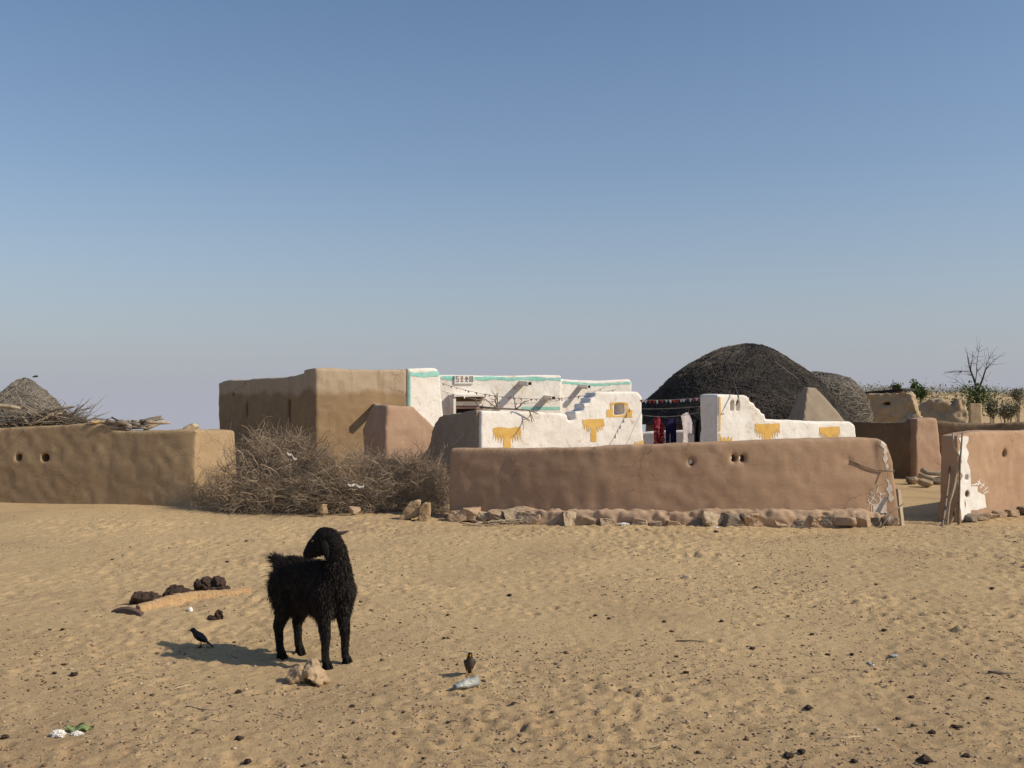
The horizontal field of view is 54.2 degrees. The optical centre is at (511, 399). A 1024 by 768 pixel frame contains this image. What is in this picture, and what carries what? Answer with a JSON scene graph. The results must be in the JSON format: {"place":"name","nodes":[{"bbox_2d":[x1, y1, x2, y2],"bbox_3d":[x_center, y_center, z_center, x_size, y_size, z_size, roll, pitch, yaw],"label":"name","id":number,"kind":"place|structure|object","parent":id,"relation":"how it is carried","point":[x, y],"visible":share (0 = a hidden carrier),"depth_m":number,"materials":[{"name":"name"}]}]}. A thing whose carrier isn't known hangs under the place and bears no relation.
{"place":"outdoors","nodes":[
{"label":"outdoors","id":0,"kind":"place"},
{"bbox_2d":[348,506,360,513],"bbox_3d":[-2.220,1.548,14.102,0.099,0.108,0.186,0,0,40],"label":"stone slab","id":1,"kind":"object","parent":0,"point":[355,510],"depth_m":14.07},
{"bbox_2d":[0,392,1023,767],"bbox_3d":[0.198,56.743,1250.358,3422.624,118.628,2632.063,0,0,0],"label":"ground","id":2,"kind":"structure","parent":0,"point":[522,564],"depth_m":6.81,"materials":[{"name":"sand"}]},
{"bbox_2d":[0,377,67,427],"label":"cone hut","id":3,"kind":"object","parent":2,"relation":"on","point":[21,387],"visible":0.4,"depth_m":21.15,"materials":[{"name":"plant"}]},
{"bbox_2d":[50,729,66,737],"bbox_3d":[-2.218,1.635,4.889,0.083,0.046,0.056,0,0,0],"label":"crumpled paper","id":4,"kind":"object","parent":2,"relation":"on","point":[60,733],"visible":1,"depth_m":4.87,"materials":[{"name":"white paper"}]},
{"bbox_2d":[70,731,83,735],"bbox_3d":[-2.134,1.636,4.899,0.076,0.027,0.043,0,0,0],"label":"crumpled paper","id":5,"kind":"object","parent":2,"relation":"on","point":[76,733],"visible":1,"depth_m":4.89,"materials":[{"name":"white paper"}]},
{"bbox_2d":[62,723,94,731],"bbox_3d":[-2.155,1.629,4.970,0.135,0.035,0.070,0,0,0],"label":"green wrapper","id":6,"kind":"object","parent":2,"relation":"on","point":[80,726],"visible":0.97,"depth_m":4.96,"materials":[{"name":"plastic"}]},
{"bbox_2d":[0,423,236,506],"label":"mud wall","id":7,"kind":"structure","parent":2,"relation":"on","point":[87,463],"depth_m":15.83,"materials":[{"name":"soil"}]},
{"bbox_2d":[0,388,123,431],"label":"brush pile","id":8,"kind":"object","parent":7,"relation":"on","point":[10,420],"visible":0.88,"depth_m":16.42,"materials":[{"name":"wood"}]},
{"bbox_2d":[0,404,20,409],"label":"branch","id":9,"kind":"object","parent":8,"relation":"on","point":[7,406],"visible":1,"depth_m":16.47,"materials":[{"name":"brown wood"}]},
{"bbox_2d":[16,406,73,421],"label":"branch","id":10,"kind":"object","parent":8,"relation":"on","point":[54,410],"visible":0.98,"depth_m":16.40,"materials":[{"name":"brown plant"}]},
{"bbox_2d":[28,412,64,425],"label":"branch","id":11,"kind":"object","parent":8,"relation":"on","point":[43,418],"visible":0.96,"depth_m":16.38,"materials":[{"name":"brown wood"}]},
{"bbox_2d":[61,405,92,423],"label":"thorn branch","id":12,"kind":"object","parent":8,"relation":"on","point":[75,418],"visible":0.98,"depth_m":16.38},
{"bbox_2d":[89,420,104,423],"bbox_3d":[-6.629,0.356,16.006,0.229,0.069,0.232,0,0,0],"label":"stone","id":13,"kind":"object","parent":7,"relation":"on","point":[96,422],"visible":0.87,"depth_m":15.91,"materials":[{"name":"yellow stone"}]},
{"bbox_2d":[102,425,120,429],"bbox_3d":[-6.355,0.434,15.866,0.298,0.083,0.048,0,0,-10],"label":"firewood stick","id":14,"kind":"object","parent":7,"relation":"on","point":[109,426],"visible":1,"depth_m":15.86,"materials":[{"name":"brown wood"}]},
{"bbox_2d":[117,426,132,429],"bbox_3d":[-6.198,0.438,15.866,0.394,0.062,0.061,0,0,16],"label":"firewood stick","id":15,"kind":"object","parent":7,"relation":"on","point":[127,427],"visible":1,"depth_m":15.81,"materials":[{"name":"wood"}]},
{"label":"firewood stick","id":16,"kind":"object","parent":15,"relation":"on","visible":0},
{"bbox_2d":[105,421,127,424],"bbox_3d":[-6.266,0.365,15.826,0.361,0.079,0.068,0,0,0],"label":"firewood stick","id":17,"kind":"object","parent":16,"relation":"on","point":[121,422],"visible":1,"depth_m":15.81,"materials":[{"name":"wood"}]},
{"bbox_2d":[129,424,149,429],"bbox_3d":[-5.912,0.426,15.875,0.342,0.093,0.065,0,0,5],"label":"firewood stick","id":18,"kind":"object","parent":7,"relation":"on","point":[147,425],"visible":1,"depth_m":15.85,"materials":[{"name":"wood"}]},
{"bbox_2d":[148,418,163,420],"bbox_3d":[-5.696,0.333,15.919,0.287,0.100,0.067,0,0,-22],"label":"firewood stick","id":19,"kind":"object","parent":18,"relation":"on","point":[155,419],"visible":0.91,"depth_m":15.92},
{"bbox_2d":[139,415,160,423],"bbox_3d":[-5.759,0.311,15.931,0.335,0.132,0.064,0,0,-18],"label":"firewood stick","id":20,"kind":"object","parent":19,"relation":"on","point":[141,420],"visible":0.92,"depth_m":15.90,"materials":[{"name":"wood"}]},
{"bbox_2d":[143,420,164,429],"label":"branch","id":21,"kind":"object","parent":7,"relation":"on","point":[151,426],"visible":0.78,"depth_m":15.92,"materials":[{"name":"brown wood"}]},
{"bbox_2d":[145,420,169,423],"bbox_3d":[-5.589,0.350,15.778,0.378,0.072,0.066,0,0,-4],"label":"firewood stick","id":22,"kind":"object","parent":7,"relation":"on","point":[151,422],"visible":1,"depth_m":15.76,"materials":[{"name":"brown wood"}]},
{"bbox_2d":[183,423,199,428],"bbox_3d":[-5.055,0.426,15.758,0.222,0.123,0.184,0,0,0],"label":"stone","id":23,"kind":"object","parent":7,"relation":"on","point":[192,426],"visible":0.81,"depth_m":15.69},
{"bbox_2d":[111,606,143,616],"bbox_3d":[-2.960,1.624,7.697,0.386,0.069,0.078,0,0,30],"label":"bark piece","id":24,"kind":"object","parent":2,"relation":"on","point":[127,610],"visible":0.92,"depth_m":7.65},
{"bbox_2d":[129,591,162,604],"bbox_3d":[-2.943,1.608,8.098,0.289,0.116,0.183,0,0,0],"label":"dung cake","id":25,"kind":"object","parent":2,"relation":"on","point":[138,597],"visible":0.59,"depth_m":8.04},
{"bbox_2d":[161,584,195,596],"bbox_3d":[-2.758,1.610,8.319,0.320,0.137,0.213,0,0,0],"label":"dung cake","id":26,"kind":"object","parent":2,"relation":"on","point":[172,589],"visible":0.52,"depth_m":8.28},
{"bbox_2d":[136,587,251,610],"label":"wooden beam","id":27,"kind":"structure","parent":2,"relation":"on","point":[177,599],"depth_m":8.10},
{"bbox_2d":[188,628,213,647],"bbox_3d":[-2.088,1.599,6.716,0.176,0.145,0.080,0,0,0],"label":"perching bird","id":28,"kind":"object","parent":2,"relation":"on","point":[199,636],"visible":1,"depth_m":6.70},
{"bbox_2d":[186,705,219,710],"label":"twig","id":29,"kind":"object","parent":2,"relation":"on","point":[201,708],"visible":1,"depth_m":5.34,"materials":[{"name":"wood"}]},
{"bbox_2d":[193,575,230,590],"bbox_3d":[-2.559,1.593,8.564,0.316,0.169,0.220,0,0,21],"label":"dung cake","id":30,"kind":"object","parent":2,"relation":"on","point":[218,582],"visible":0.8,"depth_m":8.52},
{"bbox_2d":[207,609,223,620],"bbox_3d":[-2.212,1.624,7.468,0.120,0.123,0.089,0,0,-22],"label":"dung cake","id":31,"kind":"object","parent":2,"relation":"on","point":[218,614],"visible":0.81,"depth_m":7.46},
{"bbox_2d":[186,462,244,511],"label":"dry thorn bush","id":32,"kind":"object","parent":2,"relation":"on","point":[206,493],"visible":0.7,"depth_m":15.01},
{"bbox_2d":[188,435,264,513],"bbox_3d":[-4.244,1.353,15.118,1.262,1.710,1.544,0,0,-30],"label":"dry thorn bush","id":33,"kind":"object","parent":2,"relation":"on","point":[231,460],"visible":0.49,"depth_m":14.97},
{"bbox_2d":[234,736,243,740],"bbox_3d":[-1.310,1.625,4.800,0.049,0.026,0.034,0,0,13],"label":"dung lump","id":34,"kind":"object","parent":2,"relation":"on","point":[238,738],"visible":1,"depth_m":4.79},
{"bbox_2d":[243,758,251,763],"bbox_3d":[-1.199,1.637,4.531,0.040,0.024,0.046,0,0,-12],"label":"dung lump","id":35,"kind":"object","parent":2,"relation":"on","point":[247,761],"visible":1,"depth_m":4.52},
{"bbox_2d":[198,416,301,514],"bbox_3d":[-3.785,1.262,15.076,1.541,2.123,1.838,0,0,-2],"label":"dry thorn bush","id":36,"kind":"object","parent":2,"relation":"on","point":[263,443],"visible":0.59,"depth_m":14.96,"materials":[{"name":"plant"}]},
{"bbox_2d":[206,467,320,515],"bbox_3d":[-3.688,1.400,14.788,1.698,0.980,1.330,0,0,19],"label":"dry thorn bush","id":37,"kind":"object","parent":2,"relation":"on","point":[264,491],"visible":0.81,"depth_m":14.70,"materials":[{"name":"plant"}]},
{"bbox_2d":[221,411,349,511],"bbox_3d":[-3.402,1.111,15.089,2.017,1.930,1.579,0,0,21],"label":"dry thorn bush","id":38,"kind":"object","parent":2,"relation":"on","point":[304,463],"visible":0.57,"depth_m":14.97,"materials":[{"name":"plant"}]},
{"bbox_2d":[253,463,345,516],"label":"dry thorn bush","id":39,"kind":"object","parent":2,"relation":"on","point":[300,489],"visible":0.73,"depth_m":14.58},
{"bbox_2d":[286,658,329,686],"bbox_3d":[-1.195,1.595,5.858,0.251,0.152,0.172,0,0,0],"label":"stone","id":40,"kind":"object","parent":2,"relation":"on","point":[312,671],"visible":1,"depth_m":5.82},
{"bbox_2d":[264,526,358,669],"bbox_3d":[-1.314,1.225,6.398,0.830,0.882,0.363,0,0,35],"label":"goat","id":41,"kind":"object","parent":2,"relation":"on","point":[323,592],"visible":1,"depth_m":6.22},
{"bbox_2d":[265,432,363,516],"bbox_3d":[-3.051,1.226,14.927,1.956,1.515,2.052,0,0,6],"label":"dry thorn bush","id":42,"kind":"object","parent":2,"relation":"on","point":[330,460],"visible":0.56,"depth_m":14.81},
{"bbox_2d":[317,504,327,512],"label":"rock","id":43,"kind":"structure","parent":2,"relation":"on","point":[321,508],"depth_m":14.05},
{"bbox_2d":[219,368,442,482],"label":"mud house","id":44,"kind":"structure","parent":2,"relation":"on","point":[348,399],"depth_m":19.92,"materials":[{"name":"soil"}]},
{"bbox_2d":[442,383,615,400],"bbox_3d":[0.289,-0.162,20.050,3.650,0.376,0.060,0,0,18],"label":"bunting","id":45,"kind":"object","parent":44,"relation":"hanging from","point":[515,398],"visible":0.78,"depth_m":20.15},
{"bbox_2d":[297,471,373,515],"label":"dry thorn bush","id":46,"kind":"object","parent":2,"relation":"on","point":[332,499],"visible":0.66,"depth_m":14.46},
{"bbox_2d":[304,438,401,514],"bbox_3d":[-2.290,1.338,14.779,1.508,1.616,1.798,0,0,-3],"label":"dry thorn bush","id":47,"kind":"object","parent":2,"relation":"on","point":[351,459],"visible":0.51,"depth_m":14.68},
{"bbox_2d":[348,484,363,487],"bbox_3d":[-2.206,1.215,14.153,0.229,0.074,0.046,0,0,0],"label":"rag","id":48,"kind":"object","parent":47,"relation":"in","point":[350,485],"visible":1,"depth_m":14.15,"materials":[{"name":"fabric"}]},
{"bbox_2d":[318,472,421,513],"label":"dry thorn bush","id":49,"kind":"object","parent":2,"relation":"on","point":[377,493],"visible":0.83,"depth_m":14.51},
{"bbox_2d":[326,438,443,511],"bbox_3d":[-1.905,1.230,14.838,1.910,1.455,1.496,0,0,20],"label":"dry thorn bush","id":50,"kind":"object","parent":2,"relation":"on","point":[391,470],"visible":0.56,"depth_m":14.73,"materials":[{"name":"plant"}]},
{"bbox_2d":[362,404,433,491],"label":"mud buttress","id":51,"kind":"structure","parent":2,"relation":"on","point":[393,425],"depth_m":17.60,"materials":[{"name":"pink soil"}]},
{"bbox_2d":[398,499,420,519],"bbox_3d":[-1.404,1.516,13.753,0.317,0.305,0.170,0,0,0],"label":"stone slab","id":52,"kind":"object","parent":2,"relation":"on","point":[410,509],"depth_m":13.68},
{"bbox_2d":[372,437,449,517],"bbox_3d":[-1.567,1.243,14.732,1.739,1.428,1.824,0,0,5],"label":"dry thorn bush","id":53,"kind":"object","parent":2,"relation":"on","point":[413,457],"visible":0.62,"depth_m":14.67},
{"bbox_2d":[417,502,430,521],"bbox_3d":[-1.202,1.538,13.667,0.187,0.280,0.161,0,0,0],"label":"stone slab","id":54,"kind":"object","parent":2,"relation":"on","point":[424,512],"depth_m":13.60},
{"bbox_2d":[409,454,449,516],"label":"dry thorn bush","id":55,"kind":"object","parent":2,"relation":"on","point":[441,472],"visible":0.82,"depth_m":14.45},
{"bbox_2d":[453,675,479,688],"bbox_3d":[-0.256,1.615,5.698,0.084,0.070,0.204,0,0,33],"label":"plastic bottle","id":56,"kind":"object","parent":2,"relation":"on","point":[473,681],"visible":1,"depth_m":5.67,"materials":[{"name":"grey"}]},
{"bbox_2d":[464,652,475,675],"bbox_3d":[-0.254,1.587,5.955,0.071,0.184,0.125,0,0,-29],"label":"perching bird","id":57,"kind":"object","parent":2,"relation":"on","point":[469,662],"visible":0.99,"depth_m":5.93},
{"bbox_2d":[462,516,521,525],"bbox_3d":[-0.267,1.628,13.161,0.838,0.187,0.496,0,0,0],"label":"root tangle","id":58,"kind":"object","parent":2,"relation":"on","point":[498,522],"visible":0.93,"depth_m":13.10,"materials":[{"name":"brown wood"}]},
{"bbox_2d":[0,512,1023,767],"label":"ground litter","id":59,"kind":"object","parent":2,"relation":"on","point":[788,764],"visible":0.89,"depth_m":5.68,"materials":[{"name":"stone"}]},
{"bbox_2d":[419,391,643,497],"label":"whitewashed wall","id":60,"kind":"structure","parent":2,"relation":"on","point":[592,419],"depth_m":16.67,"materials":[{"name":"paint"}]},
{"bbox_2d":[474,390,537,421],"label":"branch","id":61,"kind":"object","parent":60,"relation":"on","point":[497,407],"visible":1,"depth_m":16.06,"materials":[{"name":"brown plant"}]},
{"bbox_2d":[643,738,670,749],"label":"twig","id":62,"kind":"object","parent":2,"relation":"on","point":[655,745],"visible":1,"depth_m":4.78,"materials":[{"name":"brown wood"}]},
{"bbox_2d":[642,430,693,463],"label":"whitewashed wall","id":63,"kind":"structure","parent":2,"relation":"on","point":[648,437],"depth_m":18.14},
{"bbox_2d":[446,437,899,527],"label":"mud wall","id":64,"kind":"structure","parent":2,"relation":"on","point":[824,482],"depth_m":13.36,"materials":[{"name":"soil"}]},
{"bbox_2d":[849,460,893,470],"bbox_3d":[4.802,0.876,13.408,0.625,0.168,0.081,0,0,3],"label":"crooked stick","id":65,"kind":"object","parent":64,"relation":"in","point":[869,467],"visible":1,"depth_m":13.40,"materials":[{"name":"brown wood"}]},
{"bbox_2d":[682,574,690,578],"bbox_3d":[1.618,1.646,9.289,0.087,0.057,0.059,0,0,0],"label":"stone","id":66,"kind":"object","parent":2,"relation":"on","point":[686,576],"visible":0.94,"depth_m":9.27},
{"bbox_2d":[676,640,703,641],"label":"twig","id":67,"kind":"object","parent":2,"relation":"on","point":[689,640],"visible":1,"depth_m":6.82,"materials":[{"name":"wood"}]},
{"bbox_2d":[641,343,854,431],"bbox_3d":[4.735,0.321,20.997,4.806,3.059,5.075,0,0,0],"label":"dome hut","id":68,"kind":"object","parent":2,"relation":"on","point":[767,385],"visible":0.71,"depth_m":19.69,"materials":[{"name":"grey plant"}]},
{"bbox_2d":[700,394,855,459],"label":"whitewashed wall","id":69,"kind":"structure","parent":2,"relation":"on","point":[724,417],"depth_m":15.90,"materials":[{"name":"paint"}]},
{"bbox_2d":[640,398,697,402],"bbox_3d":[2.693,0.006,16.702,0.055,0.125,1.411,0,0,-44],"label":"bunting","id":70,"kind":"object","parent":69,"relation":"hanging from","point":[681,400],"visible":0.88,"depth_m":16.71},
{"bbox_2d":[643,412,699,416],"bbox_3d":[2.846,0.237,17.550,1.241,0.124,0.009,0,0,34],"label":"washing line","id":71,"kind":"object","parent":69,"relation":"attached to","point":[668,416],"visible":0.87,"depth_m":17.64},
{"bbox_2d":[653,417,664,443],"bbox_3d":[2.619,0.614,17.803,0.219,0.646,0.088,0,0,-27],"label":"hanging dress","id":72,"kind":"object","parent":71,"relation":"hanging from","point":[659,434],"visible":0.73,"depth_m":17.79,"materials":[{"name":"red fabric"}]},
{"bbox_2d":[665,417,675,442],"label":"hanging trousers","id":73,"kind":"object","parent":71,"relation":"hanging from","point":[670,429],"visible":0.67,"depth_m":17.65,"materials":[{"name":"blue fabric"}]},
{"bbox_2d":[681,412,693,441],"bbox_3d":[3.108,0.553,17.625,0.043,0.675,0.573,0,0,36],"label":"hanging shirt","id":74,"kind":"object","parent":71,"relation":"hanging from","point":[687,424],"visible":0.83,"depth_m":17.61,"materials":[{"name":"fabric"}]},
{"bbox_2d":[694,419,700,441],"bbox_3d":[3.303,0.637,17.744,0.227,0.595,0.071,0,0,-27],"label":"hanging cloth","id":75,"kind":"object","parent":71,"relation":"hanging from","point":[697,430],"visible":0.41,"depth_m":17.74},
{"bbox_2d":[726,361,738,404],"bbox_3d":[3.493,-0.272,15.873,0.059,0.713,0.669,0,0,-4],"label":"iron rod","id":76,"kind":"object","parent":69,"relation":"on","point":[733,382],"visible":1,"depth_m":15.84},
{"bbox_2d":[783,751,793,757],"bbox_3d":[1.287,1.652,4.652,0.054,0.026,0.047,0,0,16],"label":"dung lump","id":77,"kind":"object","parent":2,"relation":"on","point":[786,754],"visible":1,"depth_m":4.64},
{"bbox_2d":[797,748,805,753],"bbox_3d":[1.360,1.647,4.688,0.036,0.023,0.041,0,0,-26],"label":"dung lump","id":78,"kind":"object","parent":2,"relation":"on","point":[801,751],"visible":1,"depth_m":4.68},
{"bbox_2d":[787,387,843,420],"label":"mud buttress","id":79,"kind":"structure","parent":2,"relation":"on","point":[812,404],"depth_m":17.88,"materials":[{"name":"beige soil"}]},
{"bbox_2d":[811,371,873,421],"bbox_3d":[7.366,0.570,24.486,2.903,2.559,2.983,0,0,0],"label":"dome hut","id":80,"kind":"object","parent":2,"relation":"on","point":[849,394],"visible":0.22,"depth_m":23.58,"materials":[{"name":"plant"}]},
{"bbox_2d":[827,736,860,738],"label":"twig","id":81,"kind":"object","parent":2,"relation":"on","point":[843,737],"visible":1,"depth_m":4.90,"materials":[{"name":"brown wood"}]},
{"bbox_2d":[853,421,910,477],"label":"mud wall","id":82,"kind":"structure","parent":2,"relation":"on","point":[894,437],"depth_m":21.39,"materials":[{"name":"soil"}]},
{"bbox_2d":[880,503,904,527],"bbox_3d":[4.963,1.511,13.112,0.466,0.314,0.084,0,0,-31],"label":"thin pole","id":83,"kind":"object","parent":2,"relation":"on","point":[887,517],"visible":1,"depth_m":13.14,"materials":[{"name":"brown wood"}]},
{"bbox_2d":[865,388,921,421],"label":"ruined house","id":84,"kind":"structure","parent":2,"relation":"on","point":[892,405],"depth_m":27.45,"materials":[{"name":"soil"}]},
{"bbox_2d":[891,382,902,388],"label":"shrub","id":85,"kind":"object","parent":2,"relation":"on","point":[896,386],"visible":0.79,"depth_m":39.91,"materials":[{"name":"green plant"}]},
{"bbox_2d":[896,488,904,525],"bbox_3d":[5.156,1.444,13.278,0.071,0.521,0.343,0,0,10],"label":"wooden batten","id":86,"kind":"object","parent":2,"relation":"on","point":[900,509],"visible":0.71,"depth_m":13.26,"materials":[{"name":"brown wood"}]},
{"bbox_2d":[905,477,914,483],"bbox_3d":[7.832,1.579,19.632,0.189,0.145,0.260,0,0,0],"label":"stone","id":87,"kind":"object","parent":2,"relation":"on","point":[909,480],"visible":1,"depth_m":19.55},
{"bbox_2d":[909,378,921,398],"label":"shrub","id":88,"kind":"object","parent":2,"relation":"on","point":[913,384],"visible":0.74,"depth_m":35.93,"materials":[{"name":"green plant"}]},
{"bbox_2d":[917,384,929,402],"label":"shrub","id":89,"kind":"object","parent":2,"relation":"on","point":[923,393],"visible":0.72,"depth_m":36.91,"materials":[{"name":"green plant"}]},
{"bbox_2d":[907,417,940,479],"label":"mud pillar","id":90,"kind":"structure","parent":2,"relation":"on","point":[924,447],"depth_m":20.89,"materials":[{"name":"pink soil"}]},
{"bbox_2d":[916,754,933,763],"bbox_3d":[1.900,1.653,4.592,0.057,0.044,0.082,0,0,-15],"label":"dung lump","id":91,"kind":"object","parent":2,"relation":"on","point":[924,758],"visible":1,"depth_m":4.57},
{"bbox_2d":[917,478,932,486],"bbox_3d":[7.835,1.567,18.928,0.212,0.163,0.312,0,0,-34],"label":"stone","id":92,"kind":"object","parent":2,"relation":"on","point":[923,482],"visible":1,"depth_m":18.86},
{"bbox_2d":[918,473,937,479],"bbox_3d":[8.318,1.529,19.919,0.447,0.146,0.150,0,0,15],"label":"log","id":93,"kind":"object","parent":2,"relation":"on","point":[927,477],"visible":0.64,"depth_m":19.89,"materials":[{"name":"brown wood"}]},
{"bbox_2d":[920,467,940,475],"bbox_3d":[8.469,1.440,20.064,0.533,0.179,0.175,0,0,26],"label":"log","id":94,"kind":"object","parent":93,"relation":"on","point":[927,472],"visible":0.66,"depth_m":20.04,"materials":[{"name":"brown wood"}]},
{"bbox_2d":[930,476,940,482],"bbox_3d":[8.351,1.573,19.658,0.238,0.151,0.246,0,0,0],"label":"stone","id":95,"kind":"object","parent":2,"relation":"on","point":[936,479],"visible":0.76,"depth_m":19.59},
{"bbox_2d":[857,380,1023,410],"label":"desert scrub","id":96,"kind":"object","parent":2,"relation":"on","point":[926,389],"visible":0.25,"depth_m":88.56,"materials":[{"name":"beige plant"}]},
{"bbox_2d":[918,397,968,422],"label":"mud wall","id":97,"kind":"structure","parent":2,"relation":"on","point":[942,409],"depth_m":33.48,"materials":[{"name":"soil"}]},
{"bbox_2d":[941,466,949,525],"bbox_3d":[5.792,1.240,13.368,0.053,0.908,0.916,0,0,30],"label":"leaning pole","id":98,"kind":"object","parent":2,"relation":"on","point":[945,506],"visible":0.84,"depth_m":13.45,"materials":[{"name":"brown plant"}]},
{"bbox_2d":[949,509,955,523],"bbox_3d":[5.854,1.576,13.314,0.172,0.249,0.072,0,0,-17],"label":"leaning pole","id":99,"kind":"object","parent":2,"relation":"on","point":[951,519],"visible":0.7,"depth_m":13.29,"materials":[{"name":"brown wood"}]},
{"bbox_2d":[946,433,959,524],"bbox_3d":[5.838,1.062,13.304,0.441,1.244,0.106,0,0,-45],"label":"leaning pole","id":100,"kind":"object","parent":2,"relation":"on","point":[952,492],"visible":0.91,"depth_m":13.35,"materials":[{"name":"brown wood"}]},
{"bbox_2d":[957,433,962,524],"bbox_3d":[5.987,1.063,13.365,0.035,1.250,0.180,0,0,41],"label":"leaning pole","id":101,"kind":"object","parent":2,"relation":"on","point":[958,514],"visible":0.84,"depth_m":13.36,"materials":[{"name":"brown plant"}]},
{"bbox_2d":[942,339,1004,416],"bbox_3d":[15.879,-0.674,34.297,1.988,3.008,1.822,0,0,0],"label":"bare tree","id":102,"kind":"object","parent":2,"relation":"on","point":[976,393],"visible":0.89,"depth_m":34.21,"materials":[{"name":"brown plant"}]},
{"bbox_2d":[968,403,981,422],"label":"mud pillar","id":103,"kind":"structure","parent":2,"relation":"on","point":[975,413],"depth_m":31.01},
{"bbox_2d":[937,421,1023,454],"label":"mud wall","id":104,"kind":"structure","parent":2,"relation":"on","point":[945,427],"depth_m":21.18,"materials":[{"name":"soil"}]},
{"bbox_2d":[938,430,1023,522],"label":"mud wall","id":105,"kind":"structure","parent":2,"relation":"on","point":[992,474],"depth_m":13.97,"materials":[{"name":"soil"}]},
{"bbox_2d":[984,397,998,423],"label":"shrub","id":106,"kind":"object","parent":2,"relation":"on","point":[992,406],"visible":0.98,"depth_m":31.98,"materials":[{"name":"green plant"}]},
{"bbox_2d":[988,671,1016,673],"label":"twig","id":107,"kind":"object","parent":2,"relation":"on","point":[995,672],"visible":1,"depth_m":6.05,"materials":[{"name":"wood"}]},
{"bbox_2d":[996,399,1022,422],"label":"shrub","id":108,"kind":"object","parent":2,"relation":"on","point":[1007,411],"visible":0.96,"depth_m":32.82,"materials":[{"name":"green plant"}]},
{"bbox_2d":[1005,388,1023,421],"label":"shrub","id":109,"kind":"object","parent":2,"relation":"on","point":[1016,394],"visible":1,"depth_m":44.98,"materials":[{"name":"green plant"}]},
{"bbox_2d":[0,0,1023,431],"label":"sky","id":110,"kind":"structure","parent":0,"point":[196,196],"materials":[{"name":"blue"}]},
{"bbox_2d":[439,375,630,414],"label":"white house","id":111,"kind":"structure","parent":0,"point":[545,388],"depth_m":24.10,"materials":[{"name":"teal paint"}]},
{"bbox_2d":[456,404,482,412],"bbox_3d":[-1.040,0.265,23.613,0.714,0.320,0.090,0,0,-20],"label":"window","id":112,"kind":"structure","parent":111,"relation":"in","point":[457,410],"depth_m":23.53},
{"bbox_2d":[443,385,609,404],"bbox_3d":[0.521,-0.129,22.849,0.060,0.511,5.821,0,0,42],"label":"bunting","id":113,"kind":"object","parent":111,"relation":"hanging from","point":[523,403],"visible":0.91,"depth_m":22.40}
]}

